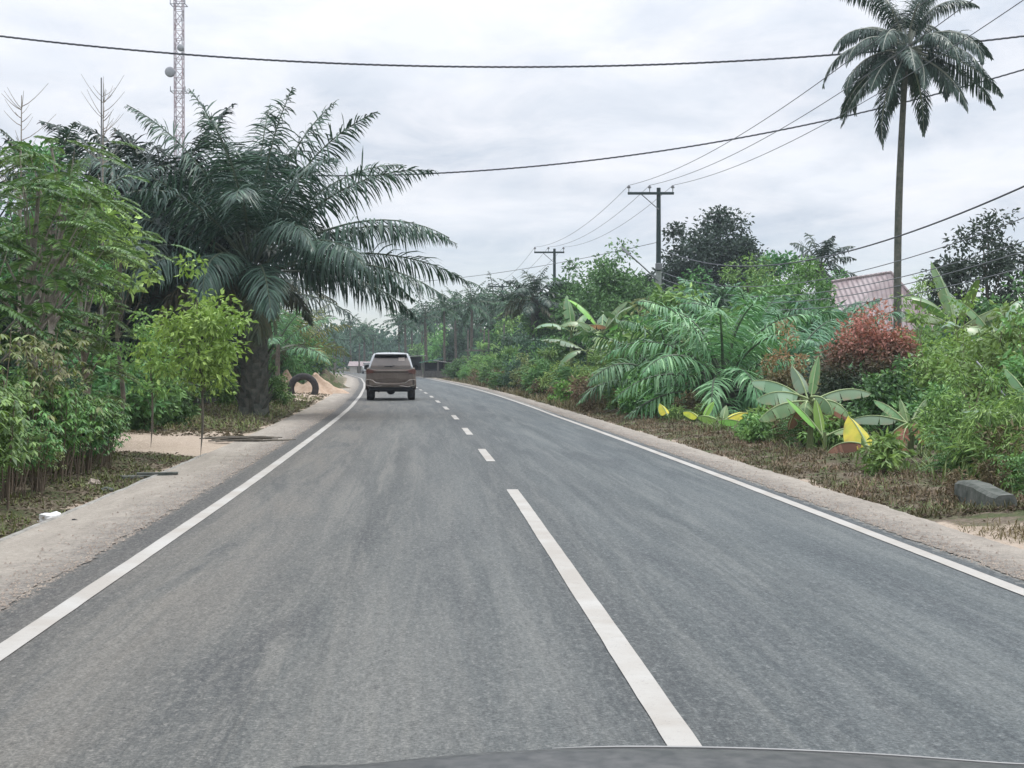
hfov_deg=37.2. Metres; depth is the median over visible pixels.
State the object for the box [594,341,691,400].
feathery bush
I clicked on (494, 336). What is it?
grove tree
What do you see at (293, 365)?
understorey tree
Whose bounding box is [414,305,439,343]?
grove palm
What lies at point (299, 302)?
oil palm
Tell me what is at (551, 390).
dry weed
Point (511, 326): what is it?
grove tree
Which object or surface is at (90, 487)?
grass
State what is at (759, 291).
wild bush
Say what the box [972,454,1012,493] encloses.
dry weed
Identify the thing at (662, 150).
power cable
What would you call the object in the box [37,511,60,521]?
rubbish bag
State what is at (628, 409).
wild bush
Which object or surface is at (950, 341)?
wild bush
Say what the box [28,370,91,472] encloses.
hedge bush
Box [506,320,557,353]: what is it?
wild bush
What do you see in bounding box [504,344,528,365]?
wild bush
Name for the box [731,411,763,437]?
verge weed
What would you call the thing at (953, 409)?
wild bush
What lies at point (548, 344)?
wild bush
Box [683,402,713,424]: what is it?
yellow leaf plant
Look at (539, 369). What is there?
wild bush
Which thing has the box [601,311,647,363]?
banana plant
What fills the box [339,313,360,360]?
grove palm
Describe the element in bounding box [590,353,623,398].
wild bush
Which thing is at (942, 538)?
gravel
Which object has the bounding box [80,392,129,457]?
hedge bush
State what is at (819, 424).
banana plant
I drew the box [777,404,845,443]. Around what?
verge weed
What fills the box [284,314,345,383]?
understorey tree
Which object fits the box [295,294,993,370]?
distant wood
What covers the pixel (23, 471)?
hedge shrub
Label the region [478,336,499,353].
wild bush
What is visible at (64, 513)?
kerb
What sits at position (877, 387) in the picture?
wild bush
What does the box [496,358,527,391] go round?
wild bush
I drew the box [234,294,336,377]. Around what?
young coconut palm
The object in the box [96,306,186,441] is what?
young tree
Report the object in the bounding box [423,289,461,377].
grove palm
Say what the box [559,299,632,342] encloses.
banana plant
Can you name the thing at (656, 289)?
wild bush
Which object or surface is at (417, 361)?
roadside stall
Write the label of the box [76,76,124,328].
dead sapling
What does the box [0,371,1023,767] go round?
road
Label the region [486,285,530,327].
grove palm
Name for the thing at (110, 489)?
stone
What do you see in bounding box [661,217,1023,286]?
voltage line
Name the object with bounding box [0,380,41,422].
hedge shrub
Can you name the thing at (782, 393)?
banana plant
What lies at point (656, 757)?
car bonnet
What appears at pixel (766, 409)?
verge weed
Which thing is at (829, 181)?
sky
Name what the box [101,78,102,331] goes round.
antenna pole
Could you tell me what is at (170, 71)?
lattice mast
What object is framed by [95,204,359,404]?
oil palm
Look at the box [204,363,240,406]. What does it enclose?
wild bush
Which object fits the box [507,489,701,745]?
road marking
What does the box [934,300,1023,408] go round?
wild bush
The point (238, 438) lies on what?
branch heap
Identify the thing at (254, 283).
oil palm
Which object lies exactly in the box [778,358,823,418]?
wild bush
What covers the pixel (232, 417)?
dry grass
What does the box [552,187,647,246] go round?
power line
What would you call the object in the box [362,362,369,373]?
parked car
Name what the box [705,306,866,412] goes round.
young oil palm
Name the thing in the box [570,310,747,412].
young oil palm
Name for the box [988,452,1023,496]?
verge weed
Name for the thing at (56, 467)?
hedge bush
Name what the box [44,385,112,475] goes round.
hedge shrub
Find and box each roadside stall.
[410,355,425,376]
[420,358,442,377]
[433,360,453,377]
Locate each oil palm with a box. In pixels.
[0,103,348,399]
[0,124,226,369]
[52,86,470,416]
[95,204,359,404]
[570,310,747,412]
[601,294,822,419]
[628,276,784,323]
[662,286,854,382]
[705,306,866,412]
[753,294,913,374]
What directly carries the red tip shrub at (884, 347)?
on the ground at (187, 445)
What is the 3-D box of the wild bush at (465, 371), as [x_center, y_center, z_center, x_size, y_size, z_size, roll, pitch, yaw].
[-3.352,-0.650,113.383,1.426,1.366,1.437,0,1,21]
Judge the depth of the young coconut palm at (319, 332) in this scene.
76.30 m
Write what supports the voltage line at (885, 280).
attached to the power pole at (658, 263)
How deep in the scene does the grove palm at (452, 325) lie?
186.67 m
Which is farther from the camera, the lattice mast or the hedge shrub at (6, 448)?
the lattice mast
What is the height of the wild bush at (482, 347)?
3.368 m
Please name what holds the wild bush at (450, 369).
on the ground at (187, 445)
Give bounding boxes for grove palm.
[303,304,334,344]
[324,327,347,373]
[324,328,349,372]
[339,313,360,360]
[340,333,355,371]
[346,323,370,372]
[348,318,377,360]
[354,324,376,360]
[362,329,385,355]
[380,299,436,352]
[383,311,409,352]
[388,305,432,348]
[404,308,436,345]
[405,291,446,362]
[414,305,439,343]
[415,298,453,341]
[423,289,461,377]
[424,297,459,334]
[433,305,475,328]
[434,286,473,367]
[439,312,473,340]
[447,310,478,351]
[448,281,498,355]
[458,306,484,330]
[463,289,496,334]
[468,271,527,327]
[468,294,507,336]
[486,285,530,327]
[493,275,546,328]
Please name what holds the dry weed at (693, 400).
on the ground at (187, 445)
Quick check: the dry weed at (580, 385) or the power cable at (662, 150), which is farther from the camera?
the power cable at (662, 150)
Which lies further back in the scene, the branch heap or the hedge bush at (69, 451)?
the branch heap
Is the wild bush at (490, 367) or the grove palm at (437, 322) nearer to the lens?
the wild bush at (490, 367)
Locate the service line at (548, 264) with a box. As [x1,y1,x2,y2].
[297,242,655,284]
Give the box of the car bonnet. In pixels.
[292,746,1023,767]
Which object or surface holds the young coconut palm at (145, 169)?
on the ground at (187, 445)
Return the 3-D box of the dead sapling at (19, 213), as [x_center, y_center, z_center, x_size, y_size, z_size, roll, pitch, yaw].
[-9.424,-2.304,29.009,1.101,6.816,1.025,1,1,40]
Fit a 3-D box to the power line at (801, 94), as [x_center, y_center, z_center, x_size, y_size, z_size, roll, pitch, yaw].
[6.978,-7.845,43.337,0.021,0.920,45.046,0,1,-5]
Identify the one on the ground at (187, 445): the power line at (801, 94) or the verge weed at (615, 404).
the verge weed at (615, 404)
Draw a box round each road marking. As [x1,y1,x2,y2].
[0,374,364,660]
[345,371,1023,595]
[462,428,472,434]
[478,449,494,460]
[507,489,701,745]
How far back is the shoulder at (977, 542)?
14.91 m
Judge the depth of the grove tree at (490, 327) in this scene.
138.87 m
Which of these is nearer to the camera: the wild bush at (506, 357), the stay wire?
the stay wire
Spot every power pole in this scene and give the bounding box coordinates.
[488,283,508,315]
[534,247,564,280]
[621,185,674,318]
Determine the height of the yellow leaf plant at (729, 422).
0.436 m
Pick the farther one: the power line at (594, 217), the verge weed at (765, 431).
the power line at (594, 217)
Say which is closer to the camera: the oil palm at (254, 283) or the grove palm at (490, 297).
the oil palm at (254, 283)
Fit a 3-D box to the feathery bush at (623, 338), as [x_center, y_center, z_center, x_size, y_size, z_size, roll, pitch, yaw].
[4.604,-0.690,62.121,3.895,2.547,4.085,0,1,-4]
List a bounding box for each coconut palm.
[0,122,171,336]
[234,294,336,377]
[273,304,351,374]
[822,0,1003,334]
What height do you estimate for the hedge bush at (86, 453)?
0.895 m
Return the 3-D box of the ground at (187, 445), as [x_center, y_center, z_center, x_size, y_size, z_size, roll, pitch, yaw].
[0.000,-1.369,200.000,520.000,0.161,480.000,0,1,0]
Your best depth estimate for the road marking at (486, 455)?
22.84 m
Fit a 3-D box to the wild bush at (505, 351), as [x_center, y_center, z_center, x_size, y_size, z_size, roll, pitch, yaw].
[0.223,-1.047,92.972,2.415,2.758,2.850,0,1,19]
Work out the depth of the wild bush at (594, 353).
55.94 m
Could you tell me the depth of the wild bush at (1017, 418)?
17.81 m
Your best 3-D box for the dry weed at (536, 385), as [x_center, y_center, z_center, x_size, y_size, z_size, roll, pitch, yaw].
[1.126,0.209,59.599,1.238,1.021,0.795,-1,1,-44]
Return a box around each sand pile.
[282,369,300,390]
[294,373,348,393]
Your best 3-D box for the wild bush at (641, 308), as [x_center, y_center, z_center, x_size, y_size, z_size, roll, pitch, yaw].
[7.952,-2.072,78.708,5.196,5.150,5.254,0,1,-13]
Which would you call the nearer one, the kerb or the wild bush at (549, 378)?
the kerb
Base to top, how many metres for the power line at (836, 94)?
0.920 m
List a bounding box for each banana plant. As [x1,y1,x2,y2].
[535,296,607,366]
[540,324,617,370]
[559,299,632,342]
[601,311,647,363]
[751,355,870,450]
[787,399,865,448]
[828,415,908,462]
[853,399,966,457]
[901,262,1022,361]
[903,342,968,374]
[943,294,1023,364]
[962,369,1023,416]
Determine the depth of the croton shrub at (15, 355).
16.38 m
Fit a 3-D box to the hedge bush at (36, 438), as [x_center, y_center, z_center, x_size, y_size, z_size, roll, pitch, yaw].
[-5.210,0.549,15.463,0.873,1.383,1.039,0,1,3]
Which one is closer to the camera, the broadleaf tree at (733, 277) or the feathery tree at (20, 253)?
the feathery tree at (20, 253)
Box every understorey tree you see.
[0,217,93,378]
[91,294,148,364]
[130,306,238,383]
[188,320,240,390]
[239,311,322,382]
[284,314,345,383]
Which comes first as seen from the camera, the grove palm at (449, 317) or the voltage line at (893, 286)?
the voltage line at (893, 286)
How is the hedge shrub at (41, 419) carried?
on the ground at (187, 445)
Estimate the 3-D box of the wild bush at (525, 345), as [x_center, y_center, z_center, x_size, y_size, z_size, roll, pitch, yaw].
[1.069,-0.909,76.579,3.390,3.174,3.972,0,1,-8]
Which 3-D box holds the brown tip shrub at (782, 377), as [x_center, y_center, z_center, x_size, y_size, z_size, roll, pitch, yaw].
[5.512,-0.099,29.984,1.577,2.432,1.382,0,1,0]
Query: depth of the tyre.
65.84 m
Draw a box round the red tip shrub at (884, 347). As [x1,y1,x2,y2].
[813,297,921,430]
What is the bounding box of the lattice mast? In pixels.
[165,0,187,164]
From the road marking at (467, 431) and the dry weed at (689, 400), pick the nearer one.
the road marking at (467, 431)
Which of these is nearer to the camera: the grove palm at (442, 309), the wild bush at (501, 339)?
the wild bush at (501, 339)
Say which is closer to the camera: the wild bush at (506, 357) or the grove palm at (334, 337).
the wild bush at (506, 357)
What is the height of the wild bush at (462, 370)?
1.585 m
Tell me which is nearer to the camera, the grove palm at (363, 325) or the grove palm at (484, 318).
the grove palm at (484, 318)
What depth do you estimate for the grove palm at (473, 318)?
211.47 m
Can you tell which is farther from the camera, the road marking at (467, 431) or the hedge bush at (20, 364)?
the road marking at (467, 431)
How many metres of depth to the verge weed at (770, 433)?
26.83 m
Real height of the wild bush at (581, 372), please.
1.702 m
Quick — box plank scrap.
[120,472,177,478]
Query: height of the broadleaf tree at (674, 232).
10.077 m
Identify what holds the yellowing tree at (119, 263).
on the ground at (187, 445)
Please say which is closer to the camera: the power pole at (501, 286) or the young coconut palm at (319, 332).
the young coconut palm at (319, 332)
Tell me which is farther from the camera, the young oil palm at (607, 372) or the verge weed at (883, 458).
the young oil palm at (607, 372)
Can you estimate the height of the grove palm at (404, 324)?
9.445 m
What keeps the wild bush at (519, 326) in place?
on the ground at (187, 445)
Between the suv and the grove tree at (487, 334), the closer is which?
the suv
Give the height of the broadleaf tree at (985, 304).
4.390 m
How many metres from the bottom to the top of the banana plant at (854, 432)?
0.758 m
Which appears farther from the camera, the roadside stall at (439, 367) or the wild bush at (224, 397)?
the roadside stall at (439, 367)
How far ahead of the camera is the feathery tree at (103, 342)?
25.75 m
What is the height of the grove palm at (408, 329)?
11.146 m
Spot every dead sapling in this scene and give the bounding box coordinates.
[0,85,55,375]
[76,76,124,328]
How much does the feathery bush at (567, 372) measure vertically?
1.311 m
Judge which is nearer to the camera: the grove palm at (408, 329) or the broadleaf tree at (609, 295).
the broadleaf tree at (609, 295)
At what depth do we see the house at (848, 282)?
65.81 m
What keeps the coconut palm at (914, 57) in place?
on the ground at (187, 445)
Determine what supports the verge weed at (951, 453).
on the ground at (187, 445)
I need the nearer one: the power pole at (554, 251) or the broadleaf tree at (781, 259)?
the broadleaf tree at (781, 259)
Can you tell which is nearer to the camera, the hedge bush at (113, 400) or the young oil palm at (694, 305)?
the hedge bush at (113, 400)
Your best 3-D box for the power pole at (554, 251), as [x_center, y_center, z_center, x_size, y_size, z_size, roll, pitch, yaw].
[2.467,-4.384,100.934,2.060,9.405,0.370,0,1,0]
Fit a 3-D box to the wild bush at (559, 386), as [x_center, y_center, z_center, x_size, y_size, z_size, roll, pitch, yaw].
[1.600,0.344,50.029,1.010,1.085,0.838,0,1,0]
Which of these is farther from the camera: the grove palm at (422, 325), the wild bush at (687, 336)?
the grove palm at (422, 325)
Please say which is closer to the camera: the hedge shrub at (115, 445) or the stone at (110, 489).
the stone at (110, 489)
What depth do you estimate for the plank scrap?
18.76 m
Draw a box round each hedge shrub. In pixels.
[0,359,32,418]
[0,369,82,477]
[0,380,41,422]
[0,394,41,509]
[0,425,25,504]
[11,410,84,496]
[11,436,49,485]
[23,389,110,483]
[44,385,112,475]
[52,395,129,475]
[88,400,131,467]
[90,408,133,463]
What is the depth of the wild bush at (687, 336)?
43.63 m
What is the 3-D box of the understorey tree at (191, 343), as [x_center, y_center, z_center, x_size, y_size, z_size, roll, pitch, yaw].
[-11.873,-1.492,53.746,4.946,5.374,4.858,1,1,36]
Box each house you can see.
[348,361,369,372]
[818,271,934,363]
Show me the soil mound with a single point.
(328, 376)
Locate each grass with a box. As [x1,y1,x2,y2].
[0,450,190,537]
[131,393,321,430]
[150,392,320,431]
[443,377,610,410]
[572,408,1023,518]
[576,411,1021,510]
[649,409,1021,489]
[908,425,1023,494]
[958,515,1023,543]
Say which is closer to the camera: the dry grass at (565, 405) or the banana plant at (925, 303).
the banana plant at (925, 303)
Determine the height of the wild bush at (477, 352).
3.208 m
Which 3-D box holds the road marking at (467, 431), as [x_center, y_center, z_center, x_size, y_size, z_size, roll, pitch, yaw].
[-0.918,0.962,31.066,0.128,0.001,3.116,0,1,-4]
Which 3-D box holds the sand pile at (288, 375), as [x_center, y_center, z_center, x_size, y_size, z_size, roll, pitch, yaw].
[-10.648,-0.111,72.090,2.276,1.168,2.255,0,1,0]
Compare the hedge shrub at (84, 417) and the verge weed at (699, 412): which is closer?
the hedge shrub at (84, 417)
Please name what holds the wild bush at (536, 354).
on the ground at (187, 445)
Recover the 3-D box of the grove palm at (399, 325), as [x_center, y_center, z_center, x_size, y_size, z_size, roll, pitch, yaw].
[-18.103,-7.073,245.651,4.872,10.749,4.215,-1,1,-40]
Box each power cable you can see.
[0,35,1023,67]
[274,69,1023,176]
[661,186,1023,266]
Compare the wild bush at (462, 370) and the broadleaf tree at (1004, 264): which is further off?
the wild bush at (462, 370)
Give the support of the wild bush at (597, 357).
on the ground at (187, 445)
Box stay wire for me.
[976,361,1007,398]
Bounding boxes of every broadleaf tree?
[520,258,599,341]
[549,237,665,337]
[566,313,613,358]
[635,220,718,303]
[646,264,714,320]
[661,204,786,295]
[717,250,787,307]
[742,250,812,298]
[772,254,837,306]
[806,290,881,338]
[821,267,849,289]
[911,324,984,360]
[915,207,1023,333]
[949,270,1023,393]
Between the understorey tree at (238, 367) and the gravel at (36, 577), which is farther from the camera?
the understorey tree at (238, 367)
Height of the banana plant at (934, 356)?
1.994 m
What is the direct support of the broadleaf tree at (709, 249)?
on the ground at (187, 445)
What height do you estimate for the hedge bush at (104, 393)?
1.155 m
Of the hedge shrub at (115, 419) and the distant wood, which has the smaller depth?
the hedge shrub at (115, 419)
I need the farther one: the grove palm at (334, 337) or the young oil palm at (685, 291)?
the grove palm at (334, 337)
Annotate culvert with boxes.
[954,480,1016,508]
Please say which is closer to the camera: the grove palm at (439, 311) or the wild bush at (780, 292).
the wild bush at (780, 292)
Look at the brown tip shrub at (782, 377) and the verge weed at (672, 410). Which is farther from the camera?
the verge weed at (672, 410)
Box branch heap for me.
[199,436,295,441]
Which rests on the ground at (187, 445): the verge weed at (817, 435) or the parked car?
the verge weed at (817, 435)
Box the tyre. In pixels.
[287,373,318,394]
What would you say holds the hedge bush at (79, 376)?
on the ground at (187, 445)
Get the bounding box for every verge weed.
[606,395,618,410]
[642,394,666,415]
[664,405,692,421]
[666,404,683,420]
[694,400,714,421]
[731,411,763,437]
[735,423,759,443]
[738,404,765,425]
[746,418,776,440]
[747,404,780,437]
[754,421,779,439]
[758,405,789,439]
[771,412,807,445]
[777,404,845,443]
[797,414,843,448]
[823,412,867,447]
[856,427,918,475]
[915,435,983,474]
[937,430,982,472]
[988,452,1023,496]
[993,451,1023,490]
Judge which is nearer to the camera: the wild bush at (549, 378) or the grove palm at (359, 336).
the wild bush at (549, 378)
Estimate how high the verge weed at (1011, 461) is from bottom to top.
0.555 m
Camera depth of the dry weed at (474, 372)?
103.64 m
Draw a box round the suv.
[364,350,417,399]
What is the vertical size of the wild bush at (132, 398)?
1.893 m
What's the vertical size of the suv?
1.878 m
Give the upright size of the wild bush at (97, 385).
2.129 m
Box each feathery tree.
[0,135,175,384]
[0,141,196,394]
[0,183,122,386]
[0,265,175,406]
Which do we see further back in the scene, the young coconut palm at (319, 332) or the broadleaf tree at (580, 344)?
the young coconut palm at (319, 332)
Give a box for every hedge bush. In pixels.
[0,327,76,412]
[0,375,57,499]
[5,366,57,474]
[16,426,66,491]
[25,388,101,476]
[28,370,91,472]
[43,371,99,403]
[78,406,110,470]
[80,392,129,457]
[82,380,128,445]
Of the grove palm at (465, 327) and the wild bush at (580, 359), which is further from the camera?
the grove palm at (465, 327)
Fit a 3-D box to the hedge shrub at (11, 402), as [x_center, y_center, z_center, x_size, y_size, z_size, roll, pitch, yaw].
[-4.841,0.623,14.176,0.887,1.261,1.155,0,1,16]
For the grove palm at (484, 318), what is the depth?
142.87 m
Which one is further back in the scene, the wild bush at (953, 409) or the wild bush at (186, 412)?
the wild bush at (186, 412)
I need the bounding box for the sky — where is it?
[0,0,1023,367]
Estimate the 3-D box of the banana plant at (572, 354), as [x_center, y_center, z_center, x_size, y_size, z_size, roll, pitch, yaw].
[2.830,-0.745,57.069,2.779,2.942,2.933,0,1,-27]
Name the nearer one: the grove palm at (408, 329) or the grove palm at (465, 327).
the grove palm at (465, 327)
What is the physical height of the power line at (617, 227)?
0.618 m
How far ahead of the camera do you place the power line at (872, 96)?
38.55 m
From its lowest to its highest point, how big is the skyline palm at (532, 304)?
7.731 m
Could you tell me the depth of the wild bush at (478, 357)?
111.39 m
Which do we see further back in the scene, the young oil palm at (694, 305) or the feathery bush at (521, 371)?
the feathery bush at (521, 371)
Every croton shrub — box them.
[0,326,41,492]
[0,332,107,482]
[11,329,92,459]
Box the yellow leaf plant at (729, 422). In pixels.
[718,419,752,425]
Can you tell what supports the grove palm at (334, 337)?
on the ground at (187, 445)
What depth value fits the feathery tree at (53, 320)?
24.30 m
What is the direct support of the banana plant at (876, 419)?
on the ground at (187, 445)
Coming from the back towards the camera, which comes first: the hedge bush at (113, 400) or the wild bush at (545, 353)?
the wild bush at (545, 353)
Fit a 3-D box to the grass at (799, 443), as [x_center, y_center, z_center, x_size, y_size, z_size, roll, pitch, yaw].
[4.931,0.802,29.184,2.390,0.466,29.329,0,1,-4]
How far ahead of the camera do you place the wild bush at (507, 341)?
107.26 m
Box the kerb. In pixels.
[0,453,206,541]
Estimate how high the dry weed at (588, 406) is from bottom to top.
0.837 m
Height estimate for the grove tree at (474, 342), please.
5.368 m
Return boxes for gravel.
[0,409,335,610]
[527,403,1023,578]
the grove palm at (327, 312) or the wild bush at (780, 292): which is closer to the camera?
the wild bush at (780, 292)
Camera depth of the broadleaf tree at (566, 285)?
96.71 m
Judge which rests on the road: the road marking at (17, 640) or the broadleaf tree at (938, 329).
the road marking at (17, 640)
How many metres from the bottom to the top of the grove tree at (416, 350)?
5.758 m
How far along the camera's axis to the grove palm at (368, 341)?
222.92 m
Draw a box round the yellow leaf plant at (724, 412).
[698,405,746,423]
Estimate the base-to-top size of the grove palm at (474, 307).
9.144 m
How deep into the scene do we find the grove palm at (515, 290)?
134.35 m
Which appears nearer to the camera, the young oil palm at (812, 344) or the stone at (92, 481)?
the stone at (92, 481)
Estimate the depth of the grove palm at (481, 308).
178.93 m
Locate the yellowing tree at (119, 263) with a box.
[63,200,164,439]
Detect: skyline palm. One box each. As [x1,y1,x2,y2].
[496,266,565,340]
[778,233,856,298]
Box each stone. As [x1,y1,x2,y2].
[85,478,102,485]
[100,487,113,491]
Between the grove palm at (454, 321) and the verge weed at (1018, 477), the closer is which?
the verge weed at (1018, 477)
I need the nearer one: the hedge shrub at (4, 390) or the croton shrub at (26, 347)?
the hedge shrub at (4, 390)
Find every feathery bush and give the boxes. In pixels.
[485,372,510,389]
[515,365,530,390]
[547,366,594,394]
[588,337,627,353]
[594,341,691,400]
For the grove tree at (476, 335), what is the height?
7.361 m
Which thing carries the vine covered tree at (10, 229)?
on the ground at (187, 445)
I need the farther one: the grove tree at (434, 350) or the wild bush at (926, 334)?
the grove tree at (434, 350)
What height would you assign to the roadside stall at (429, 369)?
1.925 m
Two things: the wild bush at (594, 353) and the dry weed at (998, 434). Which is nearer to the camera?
the dry weed at (998, 434)
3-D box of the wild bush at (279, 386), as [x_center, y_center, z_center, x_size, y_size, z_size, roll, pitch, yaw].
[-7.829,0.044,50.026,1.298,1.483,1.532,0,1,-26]
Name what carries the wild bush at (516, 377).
on the ground at (187, 445)
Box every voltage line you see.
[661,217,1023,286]
[662,241,1023,296]
[662,251,1023,302]
[663,267,1023,309]
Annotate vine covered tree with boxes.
[0,140,118,362]
[46,183,124,355]
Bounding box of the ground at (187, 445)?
[0,368,1023,548]
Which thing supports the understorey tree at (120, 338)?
on the ground at (187, 445)
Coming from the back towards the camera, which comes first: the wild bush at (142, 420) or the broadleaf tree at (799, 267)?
the broadleaf tree at (799, 267)
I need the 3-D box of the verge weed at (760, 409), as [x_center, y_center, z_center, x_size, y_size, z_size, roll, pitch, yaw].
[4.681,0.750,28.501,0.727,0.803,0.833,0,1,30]
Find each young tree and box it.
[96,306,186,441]
[129,253,258,456]
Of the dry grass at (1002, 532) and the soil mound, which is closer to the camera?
the dry grass at (1002, 532)
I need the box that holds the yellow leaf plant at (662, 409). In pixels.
[658,404,669,423]
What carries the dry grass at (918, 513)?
on the ground at (187, 445)
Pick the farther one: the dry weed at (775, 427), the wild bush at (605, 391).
the wild bush at (605, 391)
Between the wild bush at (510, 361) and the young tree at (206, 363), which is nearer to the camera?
the young tree at (206, 363)
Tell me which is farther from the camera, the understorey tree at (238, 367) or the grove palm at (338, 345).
the grove palm at (338, 345)
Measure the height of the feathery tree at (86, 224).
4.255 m
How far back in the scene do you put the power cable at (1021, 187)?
36.29 m
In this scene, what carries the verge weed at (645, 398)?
on the ground at (187, 445)
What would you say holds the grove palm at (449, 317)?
on the ground at (187, 445)
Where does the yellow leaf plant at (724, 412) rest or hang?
on the ground at (187, 445)
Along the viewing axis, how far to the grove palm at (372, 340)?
235.00 m
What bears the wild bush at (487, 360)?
on the ground at (187, 445)
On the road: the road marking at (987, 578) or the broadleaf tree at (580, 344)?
the road marking at (987, 578)
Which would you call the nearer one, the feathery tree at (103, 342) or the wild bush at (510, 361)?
the feathery tree at (103, 342)
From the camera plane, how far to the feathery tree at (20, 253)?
18.48 m
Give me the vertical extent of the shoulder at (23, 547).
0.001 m
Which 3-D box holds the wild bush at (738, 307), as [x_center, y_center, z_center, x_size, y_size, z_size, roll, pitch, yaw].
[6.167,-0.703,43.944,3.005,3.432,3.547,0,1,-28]
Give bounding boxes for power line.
[539,187,626,246]
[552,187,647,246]
[568,187,670,246]
[631,0,926,184]
[652,0,972,184]
[675,0,1023,184]
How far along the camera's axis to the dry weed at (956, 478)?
15.92 m
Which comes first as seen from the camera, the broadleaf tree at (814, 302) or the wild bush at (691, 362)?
the wild bush at (691, 362)
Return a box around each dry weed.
[466,368,478,381]
[470,375,476,381]
[484,368,504,380]
[527,378,549,395]
[544,382,563,395]
[561,373,603,405]
[572,388,602,411]
[668,388,703,418]
[679,390,705,409]
[763,403,798,442]
[800,402,842,445]
[942,467,977,493]
[972,417,1023,472]
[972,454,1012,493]
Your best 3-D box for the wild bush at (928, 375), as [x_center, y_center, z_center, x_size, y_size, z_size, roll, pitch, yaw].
[7.422,-0.209,26.965,2.184,2.448,1.865,0,1,0]
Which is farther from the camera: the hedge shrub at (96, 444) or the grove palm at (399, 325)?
the grove palm at (399, 325)
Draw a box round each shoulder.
[0,373,358,609]
[347,371,1023,579]
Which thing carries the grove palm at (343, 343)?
on the ground at (187, 445)
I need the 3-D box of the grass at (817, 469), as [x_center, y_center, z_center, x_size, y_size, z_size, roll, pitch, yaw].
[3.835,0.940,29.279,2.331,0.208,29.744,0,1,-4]
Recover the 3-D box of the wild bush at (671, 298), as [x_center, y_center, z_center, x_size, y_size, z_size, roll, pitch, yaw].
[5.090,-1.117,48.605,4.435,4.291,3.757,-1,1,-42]
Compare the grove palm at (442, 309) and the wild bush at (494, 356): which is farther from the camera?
the grove palm at (442, 309)
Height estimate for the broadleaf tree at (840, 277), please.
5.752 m
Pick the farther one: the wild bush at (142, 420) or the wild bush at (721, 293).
the wild bush at (721, 293)
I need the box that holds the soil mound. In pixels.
[320,369,349,387]
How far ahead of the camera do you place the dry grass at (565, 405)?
56.59 m
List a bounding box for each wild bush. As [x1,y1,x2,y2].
[9,336,133,406]
[80,345,171,426]
[117,354,187,432]
[160,368,207,426]
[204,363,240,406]
[268,363,295,404]
[441,358,465,378]
[456,363,467,377]
[458,367,469,378]
[462,345,494,365]
[464,340,490,368]
[466,354,482,375]
[476,356,493,382]
[476,358,505,383]
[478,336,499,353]
[480,346,506,372]
[483,333,522,355]
[486,331,530,354]
[487,345,525,364]
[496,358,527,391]
[499,335,549,377]
[501,345,517,365]
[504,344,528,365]
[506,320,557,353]
[508,352,530,385]
[509,341,536,362]
[513,321,526,340]
[520,334,579,373]
[520,358,552,394]
[522,346,558,385]
[530,335,558,359]
[533,337,583,366]
[535,358,579,391]
[547,378,574,403]
[565,360,603,394]
[572,342,619,374]
[579,351,606,374]
[583,316,639,368]
[584,331,622,348]
[585,342,613,370]
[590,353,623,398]
[603,282,710,373]
[610,310,651,337]
[612,366,657,392]
[614,367,672,414]
[617,281,705,339]
[626,297,652,319]
[635,322,719,373]
[651,357,743,410]
[658,327,741,398]
[677,283,764,323]
[680,302,781,384]
[744,278,860,339]
[751,281,827,313]
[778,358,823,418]
[839,354,933,440]
[876,304,984,422]
[888,274,942,391]
[891,380,967,449]
[904,363,1021,454]
[924,287,1008,411]
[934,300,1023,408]
[943,381,1023,478]
[980,297,1023,411]
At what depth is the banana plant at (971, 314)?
37.14 m
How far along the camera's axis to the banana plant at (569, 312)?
60.05 m
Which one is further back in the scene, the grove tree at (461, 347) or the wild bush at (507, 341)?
the grove tree at (461, 347)
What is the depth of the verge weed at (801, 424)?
25.46 m
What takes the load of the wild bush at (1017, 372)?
on the ground at (187, 445)
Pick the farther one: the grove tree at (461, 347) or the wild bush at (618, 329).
the grove tree at (461, 347)
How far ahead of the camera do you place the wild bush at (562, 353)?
66.68 m
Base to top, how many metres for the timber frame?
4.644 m
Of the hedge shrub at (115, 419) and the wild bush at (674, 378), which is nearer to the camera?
the hedge shrub at (115, 419)
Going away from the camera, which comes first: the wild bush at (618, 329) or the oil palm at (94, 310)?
the oil palm at (94, 310)
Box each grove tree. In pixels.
[407,334,431,356]
[420,323,449,362]
[435,329,473,362]
[453,323,485,345]
[459,333,485,360]
[469,321,510,355]
[478,322,502,341]
[484,317,518,332]
[490,313,524,344]
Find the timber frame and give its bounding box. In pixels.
[465,324,504,366]
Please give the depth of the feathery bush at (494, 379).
78.30 m
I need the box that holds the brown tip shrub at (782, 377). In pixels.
[755,318,821,408]
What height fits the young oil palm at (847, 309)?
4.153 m
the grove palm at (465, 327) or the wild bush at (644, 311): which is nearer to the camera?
the wild bush at (644, 311)

